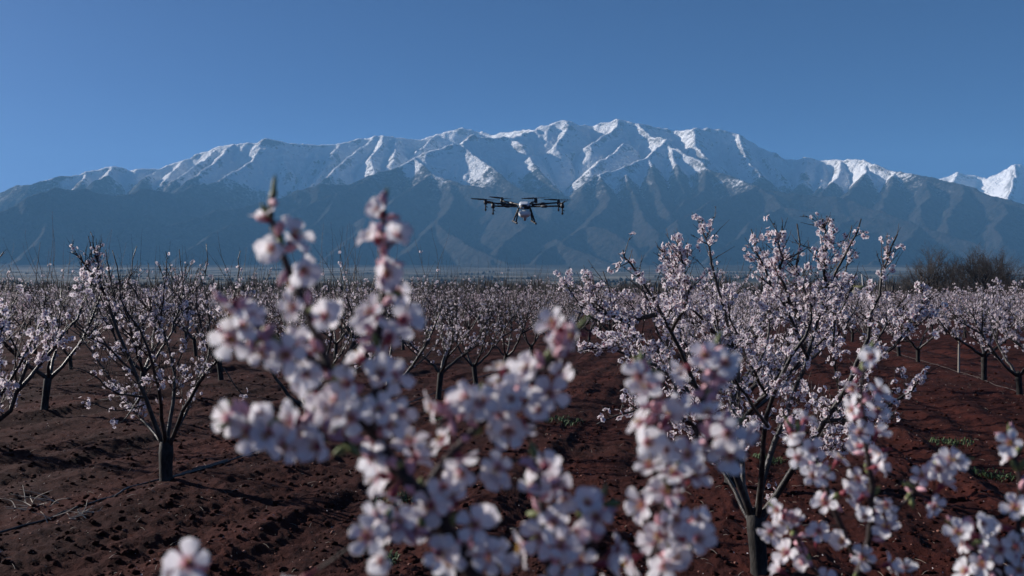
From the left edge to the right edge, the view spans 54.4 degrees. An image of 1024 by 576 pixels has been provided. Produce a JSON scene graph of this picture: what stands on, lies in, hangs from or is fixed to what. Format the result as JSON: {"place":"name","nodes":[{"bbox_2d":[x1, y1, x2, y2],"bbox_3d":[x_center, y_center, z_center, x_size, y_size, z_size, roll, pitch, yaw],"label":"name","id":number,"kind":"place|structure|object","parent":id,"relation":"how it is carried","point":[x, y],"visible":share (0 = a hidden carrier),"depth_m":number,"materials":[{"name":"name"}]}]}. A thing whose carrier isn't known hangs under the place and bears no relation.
{"place":"outdoors","nodes":[
{"label":"outdoors","id":0,"kind":"place"},
{"bbox_2d":[363,549,400,565],"bbox_3d":[-0.950,2.020,7.334,0.288,0.112,0.402,0,0,0],"label":"weed clump","id":1,"kind":"object","parent":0,"point":[388,556],"visible":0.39,"depth_m":7.36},
{"bbox_2d":[374,489,412,504],"bbox_3d":[-1.153,2.058,9.782,0.461,0.106,0.565,0,0,0],"label":"weed clump","id":2,"kind":"object","parent":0,"point":[398,494],"visible":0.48,"depth_m":9.74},
{"bbox_2d":[0,362,1021,575],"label":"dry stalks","id":3,"kind":"object","parent":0,"point":[454,510],"visible":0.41,"depth_m":9.74,"materials":[{"name":"plant"}]},
{"bbox_2d":[0,363,1022,575],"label":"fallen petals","id":4,"kind":"object","parent":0,"point":[502,520],"visible":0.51,"depth_m":8.85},
{"bbox_2d":[0,267,1023,575],"bbox_3d":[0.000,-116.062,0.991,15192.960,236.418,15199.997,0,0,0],"label":"ground","id":5,"kind":"structure","parent":0,"point":[982,423],"depth_m":12.12,"materials":[{"name":"red soil"}]},
{"bbox_2d":[0,278,12,296],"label":"almond tree","id":6,"kind":"object","parent":5,"relation":"on","point":[3,285],"visible":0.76,"depth_m":30.72,"materials":[{"name":"pink plant"}]},
{"bbox_2d":[0,272,34,323],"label":"almond tree","id":7,"kind":"object","parent":5,"relation":"on","point":[17,299],"visible":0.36,"depth_m":39.96,"materials":[{"name":"pink plant"}]},
{"bbox_2d":[0,248,39,339],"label":"almond tree","id":8,"kind":"object","parent":5,"relation":"on","point":[8,291],"visible":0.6,"depth_m":23.32,"materials":[{"name":"pink plant"}]},
{"bbox_2d":[0,285,52,335],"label":"almond tree","id":9,"kind":"object","parent":5,"relation":"on","point":[32,319],"visible":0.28,"depth_m":49.49,"materials":[{"name":"pink plant"}]},
{"bbox_2d":[8,284,53,324],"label":"almond tree","id":10,"kind":"object","parent":5,"relation":"on","point":[20,305],"visible":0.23,"depth_m":66.72,"materials":[{"name":"pink plant"}]},
{"bbox_2d":[0,487,67,510],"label":"dry prunings","id":11,"kind":"object","parent":5,"relation":"on","point":[25,509],"visible":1,"depth_m":9.15,"materials":[{"name":"plant"}]},
{"bbox_2d":[9,281,59,329],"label":"almond tree","id":12,"kind":"object","parent":5,"relation":"on","point":[28,305],"visible":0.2,"depth_m":58.94,"materials":[{"name":"pink plant"}]},
{"bbox_2d":[0,268,79,353],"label":"almond tree","id":13,"kind":"object","parent":5,"relation":"on","point":[25,313],"visible":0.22,"depth_m":33.02,"materials":[{"name":"pink plant"}]},
{"bbox_2d":[14,281,80,341],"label":"almond tree","id":14,"kind":"object","parent":5,"relation":"on","point":[28,307],"visible":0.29,"depth_m":42.59,"materials":[{"name":"pink plant"}]},
{"bbox_2d":[0,247,101,421],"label":"almond tree","id":15,"kind":"object","parent":5,"relation":"on","point":[43,357],"visible":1,"depth_m":7.23,"materials":[{"name":"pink plant"}]},
{"bbox_2d":[0,213,130,409],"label":"almond tree","id":16,"kind":"object","parent":5,"relation":"on","point":[48,376],"visible":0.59,"depth_m":16.74,"materials":[{"name":"pink plant"}]},
{"bbox_2d":[18,270,113,369],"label":"almond tree","id":17,"kind":"object","parent":5,"relation":"on","point":[70,363],"visible":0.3,"depth_m":26.15,"materials":[{"name":"pink plant"}]},
{"bbox_2d":[33,503,102,522],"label":"dry prunings","id":18,"kind":"object","parent":5,"relation":"on","point":[80,513],"visible":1,"depth_m":8.52,"materials":[{"name":"plant"}]},
{"bbox_2d":[53,283,131,347],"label":"almond tree","id":19,"kind":"object","parent":5,"relation":"on","point":[83,314],"visible":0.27,"depth_m":36.52,"materials":[{"name":"pink plant"}]},
{"bbox_2d":[70,284,126,327],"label":"almond tree","id":20,"kind":"object","parent":5,"relation":"on","point":[80,297],"visible":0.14,"depth_m":46.38,"materials":[{"name":"pink plant"}]},
{"bbox_2d":[66,228,208,393],"bbox_3d":[-7.147,0.612,19.475,2.511,3.440,2.449,0,-1,-37],"label":"almond tree","id":21,"kind":"object","parent":5,"relation":"on","point":[178,286],"visible":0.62,"depth_m":19.73,"materials":[{"name":"pink plant"}]},
{"bbox_2d":[90,265,185,362],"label":"almond tree","id":22,"kind":"object","parent":5,"relation":"on","point":[143,321],"visible":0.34,"depth_m":29.30,"materials":[{"name":"pink plant"}]},
{"bbox_2d":[110,276,176,343],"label":"almond tree","id":23,"kind":"object","parent":5,"relation":"on","point":[139,314],"visible":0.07,"depth_m":39.87,"materials":[{"name":"pink plant"}]},
{"bbox_2d":[58,232,259,481],"bbox_3d":[-3.693,0.830,10.342,1.824,2.794,2.421,0,-1,-22],"label":"almond tree","id":24,"kind":"object","parent":5,"relation":"on","point":[165,440],"visible":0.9,"depth_m":10.11,"materials":[{"name":"pink plant"}]},
{"bbox_2d":[157,278,217,340],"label":"almond tree","id":25,"kind":"object","parent":5,"relation":"on","point":[182,311],"visible":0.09,"depth_m":43.24,"materials":[{"name":"pink plant"}]},
{"bbox_2d":[153,268,224,356],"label":"almond tree","id":26,"kind":"object","parent":5,"relation":"on","point":[193,338],"visible":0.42,"depth_m":32.66,"materials":[{"name":"pink plant"}]},
{"bbox_2d":[184,282,232,330],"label":"almond tree","id":27,"kind":"object","parent":5,"relation":"on","point":[206,321],"visible":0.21,"depth_m":56.06,"materials":[{"name":"pink plant"}]},
{"bbox_2d":[156,248,277,380],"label":"almond tree","id":28,"kind":"object","parent":5,"relation":"on","point":[220,370],"visible":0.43,"depth_m":22.57,"materials":[{"name":"pink plant"}]},
{"bbox_2d":[211,282,277,342],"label":"almond tree","id":29,"kind":"object","parent":5,"relation":"on","point":[224,288],"visible":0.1,"depth_m":36.38,"materials":[{"name":"pink plant"}]},
{"bbox_2d":[257,270,311,333],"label":"almond tree","id":30,"kind":"object","parent":5,"relation":"on","point":[296,322],"visible":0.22,"depth_m":38.80,"materials":[{"name":"pink plant"}]},
{"bbox_2d":[247,263,329,361],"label":"almond tree","id":31,"kind":"object","parent":5,"relation":"on","point":[276,317],"visible":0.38,"depth_m":26.14,"materials":[{"name":"pink plant"}]},
{"bbox_2d":[0,342,581,532],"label":"irrigation hose","id":32,"kind":"object","parent":5,"relation":"on","point":[196,469],"visible":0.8,"depth_m":10.47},
{"bbox_2d":[199,224,387,425],"bbox_3d":[-2.952,0.669,13.530,2.675,3.149,1.846,0,0,0],"label":"almond tree","id":33,"kind":"object","parent":5,"relation":"on","point":[317,389],"visible":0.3,"depth_m":13.45,"materials":[{"name":"pink plant"}]},
{"bbox_2d":[282,276,367,359],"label":"almond tree","id":34,"kind":"object","parent":5,"relation":"on","point":[336,343],"visible":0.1,"depth_m":29.63,"materials":[{"name":"pink plant"}]},
{"bbox_2d":[322,288,365,337],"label":"almond tree","id":35,"kind":"object","parent":5,"relation":"on","point":[344,311],"visible":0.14,"depth_m":45.75,"materials":[{"name":"pink plant"}]},
{"bbox_2d":[323,262,412,353],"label":"almond tree","id":36,"kind":"object","parent":5,"relation":"on","point":[355,295],"visible":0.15,"depth_m":32.51,"materials":[{"name":"pink plant"}]},
{"bbox_2d":[311,223,449,391],"bbox_3d":[-2.271,0.632,16.406,2.030,3.464,2.942,0,-1,27],"label":"almond tree","id":37,"kind":"object","parent":5,"relation":"on","point":[347,325],"visible":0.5,"depth_m":16.60,"materials":[{"name":"pink plant"}]},
{"bbox_2d":[371,269,430,349],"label":"almond tree","id":38,"kind":"object","parent":5,"relation":"on","point":[411,300],"visible":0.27,"depth_m":35.69,"materials":[{"name":"pink plant"}]},
{"bbox_2d":[405,286,443,326],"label":"almond tree","id":39,"kind":"object","parent":5,"relation":"on","point":[432,314],"visible":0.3,"depth_m":59.26,"materials":[{"name":"pink plant"}]},
{"bbox_2d":[353,258,509,399],"bbox_3d":[-1.379,0.878,19.627,2.606,3.019,2.537,0,-1,37],"label":"almond tree","id":40,"kind":"object","parent":5,"relation":"on","point":[442,370],"visible":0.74,"depth_m":19.33,"materials":[{"name":"pink plant"}]},
{"bbox_2d":[406,277,468,344],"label":"almond tree","id":41,"kind":"object","parent":5,"relation":"on","point":[424,313],"visible":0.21,"depth_m":39.32,"materials":[{"name":"pink plant"}]},
{"bbox_2d":[414,269,483,340],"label":"almond tree","id":42,"kind":"object","parent":5,"relation":"on","point":[465,291],"visible":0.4,"depth_m":42.61,"materials":[{"name":"pink plant"}]},
{"bbox_2d":[434,272,492,337],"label":"almond tree","id":43,"kind":"object","parent":5,"relation":"on","point":[468,326],"visible":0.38,"depth_m":46.02,"materials":[{"name":"pink plant"}]},
{"bbox_2d":[417,259,539,383],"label":"almond tree","id":44,"kind":"object","parent":5,"relation":"on","point":[473,365],"visible":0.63,"depth_m":22.62,"materials":[{"name":"pink plant"}]},
{"bbox_2d":[462,285,508,335],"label":"almond tree","id":45,"kind":"object","parent":5,"relation":"on","point":[483,313],"visible":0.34,"depth_m":49.34,"materials":[{"name":"pink plant"}]},
{"bbox_2d":[476,289,519,333],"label":"almond tree","id":46,"kind":"object","parent":5,"relation":"on","point":[500,309],"visible":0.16,"depth_m":52.60,"materials":[{"name":"pink plant"}]},
{"bbox_2d":[454,258,554,370],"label":"almond tree","id":47,"kind":"object","parent":5,"relation":"on","point":[506,355],"visible":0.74,"depth_m":25.78,"materials":[{"name":"pink plant"}]},
{"bbox_2d":[7,294,1003,305],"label":"distant orchard","id":48,"kind":"object","parent":5,"relation":"on","point":[547,295],"depth_m":142.53,"materials":[{"name":"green plant"}]},
{"bbox_2d":[486,280,528,329],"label":"almond tree","id":49,"kind":"object","parent":5,"relation":"on","point":[507,320],"visible":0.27,"depth_m":55.83,"materials":[{"name":"pink plant"}]},
{"bbox_2d":[0,369,1023,575],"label":"soil clods","id":50,"kind":"object","parent":5,"relation":"on","point":[413,559],"visible":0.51,"depth_m":9.16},
{"bbox_2d":[1,276,1023,300],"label":"treeline","id":51,"kind":"object","parent":5,"relation":"on","point":[889,286],"visible":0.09,"depth_m":324.42,"materials":[{"name":"plant"}]},
{"bbox_2d":[2,379,1023,575],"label":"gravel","id":52,"kind":"structure","parent":5,"relation":"on","point":[735,562],"depth_m":9.68,"materials":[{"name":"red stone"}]},
{"bbox_2d":[4,268,1023,292],"bbox_3d":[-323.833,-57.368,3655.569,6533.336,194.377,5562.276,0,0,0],"label":"hedgerows","id":53,"kind":"object","parent":5,"relation":"on","point":[595,281],"visible":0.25,"depth_m":3632.59,"materials":[{"name":"plant"}]},
{"bbox_2d":[490,263,568,356],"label":"almond tree","id":54,"kind":"object","parent":5,"relation":"on","point":[525,337],"visible":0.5,"depth_m":29.88,"materials":[{"name":"pink plant"}]},
{"bbox_2d":[520,272,582,348],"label":"almond tree","id":55,"kind":"object","parent":5,"relation":"on","point":[571,311],"visible":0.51,"depth_m":33.13,"materials":[{"name":"pink plant"}]},
{"bbox_2d":[543,414,583,426],"bbox_3d":[0.809,2.076,15.636,0.788,0.140,0.998,0,0,0],"label":"weed clump","id":56,"kind":"object","parent":5,"relation":"on","point":[562,419],"visible":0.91,"depth_m":15.57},
{"bbox_2d":[524,268,608,323],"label":"almond tree","id":57,"kind":"object","parent":5,"relation":"on","point":[579,314],"visible":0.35,"depth_m":36.59,"materials":[{"name":"pink plant"}]},
{"bbox_2d":[553,275,620,341],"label":"almond tree","id":58,"kind":"object","parent":5,"relation":"on","point":[594,325],"visible":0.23,"depth_m":43.25,"materials":[{"name":"pink plant"}]},
{"bbox_2d":[558,282,615,344],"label":"almond tree","id":59,"kind":"object","parent":5,"relation":"on","point":[592,320],"visible":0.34,"depth_m":39.78,"materials":[{"name":"pink plant"}]},
{"bbox_2d":[161,174,1023,575],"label":"almond tree","id":60,"kind":"object","parent":5,"relation":"on","point":[337,402],"visible":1,"depth_m":0.96,"materials":[{"name":"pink plant"}]},
{"bbox_2d":[572,276,629,337],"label":"almond tree","id":61,"kind":"object","parent":5,"relation":"on","point":[581,294],"visible":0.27,"depth_m":46.64,"materials":[{"name":"pink plant"}]},
{"bbox_2d":[593,285,635,330],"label":"almond tree","id":62,"kind":"object","parent":5,"relation":"on","point":[609,324],"visible":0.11,"depth_m":53.46,"materials":[{"name":"pink plant"}]},
{"bbox_2d":[593,282,637,330],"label":"almond tree","id":63,"kind":"object","parent":5,"relation":"on","point":[623,304],"visible":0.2,"depth_m":56.67,"materials":[{"name":"pink plant"}]},
{"bbox_2d":[617,284,644,318],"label":"almond tree","id":64,"kind":"object","parent":5,"relation":"on","point":[637,300],"visible":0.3,"depth_m":62.93,"materials":[{"name":"pink plant"}]},
{"bbox_2d":[553,233,866,486],"bbox_3d":[2.067,0.843,10.535,3.129,2.928,2.754,0,-1,22],"label":"almond tree","id":65,"kind":"object","parent":5,"relation":"on","point":[762,399],"visible":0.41,"depth_m":10.27,"materials":[{"name":"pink plant"}]},
{"bbox_2d":[661,282,761,334],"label":"almond tree","id":66,"kind":"object","parent":5,"relation":"on","point":[702,311],"visible":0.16,"depth_m":26.59,"materials":[{"name":"pink plant"}]},
{"bbox_2d":[693,286,756,334],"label":"almond tree","id":67,"kind":"object","parent":5,"relation":"on","point":[736,305],"visible":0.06,"depth_m":33.71,"materials":[{"name":"pink plant"}]},
{"bbox_2d":[661,254,792,391],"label":"almond tree","id":68,"kind":"object","parent":5,"relation":"on","point":[722,280],"visible":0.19,"depth_m":19.61,"materials":[{"name":"pink plant"}]},
{"bbox_2d":[690,281,768,332],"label":"almond tree","id":69,"kind":"object","parent":5,"relation":"on","point":[738,316],"visible":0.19,"depth_m":29.27,"materials":[{"name":"pink plant"}]},
{"bbox_2d":[656,268,804,344],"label":"almond tree","id":70,"kind":"object","parent":5,"relation":"on","point":[744,293],"visible":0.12,"depth_m":22.87,"materials":[{"name":"pink plant"}]},
{"bbox_2d":[640,251,839,409],"bbox_3d":[3.143,0.910,13.693,2.656,2.824,3.018,0,-1,24],"label":"almond tree","id":71,"kind":"object","parent":5,"relation":"on","point":[690,354],"visible":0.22,"depth_m":13.14,"materials":[{"name":"pink plant"}]},
{"bbox_2d":[656,266,838,395],"bbox_3d":[3.943,0.916,16.572,2.917,2.728,2.478,0,-1,27],"label":"almond tree","id":72,"kind":"object","parent":5,"relation":"on","point":[744,317],"visible":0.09,"depth_m":16.42,"materials":[{"name":"pink plant"}]},
{"bbox_2d":[571,207,950,575],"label":"almond tree","id":73,"kind":"object","parent":5,"relation":"on","point":[756,515],"visible":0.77,"depth_m":6.62,"materials":[{"name":"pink plant"}]},
{"bbox_2d":[750,453,786,464],"bbox_3d":[3.080,2.062,12.080,0.474,0.126,0.588,0,0,0],"label":"weed clump","id":74,"kind":"object","parent":5,"relation":"on","point":[758,456],"visible":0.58,"depth_m":12.05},
{"bbox_2d":[825,283,860,338],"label":"almond tree","id":75,"kind":"object","parent":5,"relation":"on","point":[840,319],"visible":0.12,"depth_m":45.38,"materials":[{"name":"pink plant"}]},
{"bbox_2d":[828,292,880,341],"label":"almond tree","id":76,"kind":"object","parent":5,"relation":"on","point":[852,335],"visible":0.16,"depth_m":42.17,"materials":[{"name":"pink plant"}]},
{"bbox_2d":[837,290,891,340],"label":"almond tree","id":77,"kind":"object","parent":5,"relation":"on","point":[862,305],"visible":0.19,"depth_m":39.13,"materials":[{"name":"pink plant"}]},
{"bbox_2d":[837,278,918,337],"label":"almond tree","id":78,"kind":"object","parent":5,"relation":"on","point":[855,315],"visible":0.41,"depth_m":35.55,"materials":[{"name":"pink plant"}]},
{"bbox_2d":[877,286,912,325],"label":"almond tree","id":79,"kind":"object","parent":5,"relation":"on","point":[897,297],"visible":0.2,"depth_m":63.56,"materials":[{"name":"pink plant"}]},
{"bbox_2d":[892,270,915,294],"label":"bare tree","id":80,"kind":"object","parent":5,"relation":"on","point":[910,288],"visible":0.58,"depth_m":228.88,"materials":[{"name":"brown wood"}]},
{"bbox_2d":[861,281,954,355],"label":"almond tree","id":81,"kind":"object","parent":5,"relation":"on","point":[867,303],"visible":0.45,"depth_m":32.27,"materials":[{"name":"pink plant"}]},
{"bbox_2d":[874,280,956,361],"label":"almond tree","id":82,"kind":"object","parent":5,"relation":"on","point":[919,348],"visible":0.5,"depth_m":29.32,"materials":[{"name":"pink plant"}]},
{"bbox_2d":[898,285,933,330],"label":"almond tree","id":83,"kind":"object","parent":5,"relation":"on","point":[908,303],"visible":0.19,"depth_m":56.45,"materials":[{"name":"pink plant"}]},
{"bbox_2d":[899,241,963,294],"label":"bare tree","id":84,"kind":"object","parent":5,"relation":"on","point":[932,277],"visible":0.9,"depth_m":203.97,"materials":[{"name":"brown wood"}]},
{"bbox_2d":[907,285,960,331],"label":"almond tree","id":85,"kind":"object","parent":5,"relation":"on","point":[936,304],"visible":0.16,"depth_m":53.42,"materials":[{"name":"pink plant"}]},
{"bbox_2d":[911,252,969,292],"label":"bare tree","id":86,"kind":"object","parent":5,"relation":"on","point":[946,265],"visible":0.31,"depth_m":221.18,"materials":[{"name":"brown wood"}]},
{"bbox_2d":[928,286,968,334],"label":"almond tree","id":87,"kind":"object","parent":5,"relation":"on","point":[951,319],"visible":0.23,"depth_m":49.72,"materials":[{"name":"pink plant"}]},
{"bbox_2d":[928,436,973,448],"bbox_3d":[6.040,2.114,13.733,0.599,0.120,0.813,0,-1,26],"label":"weed clump","id":88,"kind":"object","parent":5,"relation":"on","point":[948,440],"visible":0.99,"depth_m":13.72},
{"bbox_2d":[941,262,971,294],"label":"bare tree","id":89,"kind":"object","parent":5,"relation":"on","point":[956,282],"visible":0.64,"depth_m":214.35,"materials":[{"name":"brown wood"}]},
{"bbox_2d":[935,280,979,337],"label":"almond tree","id":90,"kind":"object","parent":5,"relation":"on","point":[944,309],"visible":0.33,"depth_m":47.04,"materials":[{"name":"pink plant"}]},
{"bbox_2d":[894,351,1023,394],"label":"irrigation hose","id":91,"kind":"object","parent":5,"relation":"on","point":[965,373],"visible":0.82,"depth_m":25.01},
{"bbox_2d":[957,330,964,372],"bbox_3d":[11.339,1.625,25.175,0.257,1.207,0.162,0,-1,16],"label":"wooden post","id":92,"kind":"object","parent":5,"relation":"on","point":[959,344],"visible":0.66,"depth_m":25.21,"materials":[{"name":"wood"}]},
{"bbox_2d":[944,255,995,297],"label":"bare tree","id":93,"kind":"object","parent":5,"relation":"on","point":[973,285],"visible":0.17,"depth_m":224.89,"materials":[{"name":"brown wood"}]},
{"bbox_2d":[926,270,1023,380],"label":"almond tree","id":94,"kind":"object","parent":5,"relation":"on","point":[984,355],"visible":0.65,"depth_m":22.66,"materials":[{"name":"pink plant"}]},
{"bbox_2d":[958,284,998,325],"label":"almond tree","id":95,"kind":"object","parent":5,"relation":"on","point":[968,298],"visible":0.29,"depth_m":65.79,"materials":[{"name":"pink plant"}]},
{"bbox_2d":[934,270,1023,394],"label":"almond tree","id":96,"kind":"object","parent":5,"relation":"on","point":[1017,375],"visible":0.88,"depth_m":19.37,"materials":[{"name":"pink plant"}]},
{"bbox_2d":[943,288,1017,340],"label":"almond tree","id":97,"kind":"object","parent":5,"relation":"on","point":[958,304],"visible":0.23,"depth_m":44.07,"materials":[{"name":"pink plant"}]},
{"bbox_2d":[954,243,1022,294],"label":"bare tree","id":98,"kind":"object","parent":5,"relation":"on","point":[974,267],"visible":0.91,"depth_m":199.76,"materials":[{"name":"brown wood"}]},
{"bbox_2d":[971,466,1013,481],"bbox_3d":[5.467,2.124,11.355,0.477,0.127,0.574,0,0,0],"label":"weed clump","id":99,"kind":"object","parent":5,"relation":"on","point":[987,474],"visible":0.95,"depth_m":11.34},
{"bbox_2d":[970,280,1023,343],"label":"almond tree","id":100,"kind":"object","parent":5,"relation":"on","point":[1010,310],"visible":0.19,"depth_m":40.20,"materials":[{"name":"pink plant"}]},
{"bbox_2d":[972,256,1023,294],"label":"bare tree","id":101,"kind":"object","parent":5,"relation":"on","point":[1002,282],"visible":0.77,"depth_m":194.47,"materials":[{"name":"brown wood"}]},
{"bbox_2d":[975,256,1023,292],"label":"bare tree","id":102,"kind":"object","parent":5,"relation":"on","point":[998,273],"visible":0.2,"depth_m":227.19,"materials":[{"name":"brown wood"}]},
{"bbox_2d":[984,272,1023,350],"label":"almond tree","id":103,"kind":"object","parent":5,"relation":"on","point":[1014,337],"visible":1,"depth_m":17.26,"materials":[{"name":"pink plant"}]},
{"bbox_2d":[988,275,1023,325],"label":"almond tree","id":104,"kind":"object","parent":5,"relation":"on","point":[1012,311],"visible":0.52,"depth_m":36.80,"materials":[{"name":"pink plant"}]},
{"bbox_2d":[0,119,1023,268],"bbox_3d":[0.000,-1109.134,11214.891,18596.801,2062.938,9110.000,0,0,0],"label":"mountains","id":105,"kind":"structure","parent":0,"point":[614,183],"depth_m":9697.82,"materials":[{"name":"stone"}]},
{"bbox_2d":[0,0,1023,192],"label":"sky","id":106,"kind":"structure","parent":0,"point":[929,88],"materials":[{"name":"blue"}]},
{"bbox_2d":[10,294,1023,313],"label":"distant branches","id":107,"kind":"object","parent":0,"point":[531,304],"visible":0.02,"depth_m":142.92,"materials":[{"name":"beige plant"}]},
{"bbox_2d":[471,196,565,223],"bbox_3d":[0.247,-1.883,23.992,2.481,0.773,2.026,0,0,0],"label":"drone","id":108,"kind":"object","parent":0,"point":[524,214],"visible":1,"depth_m":23.79,"materials":[{"name":"plastic"}]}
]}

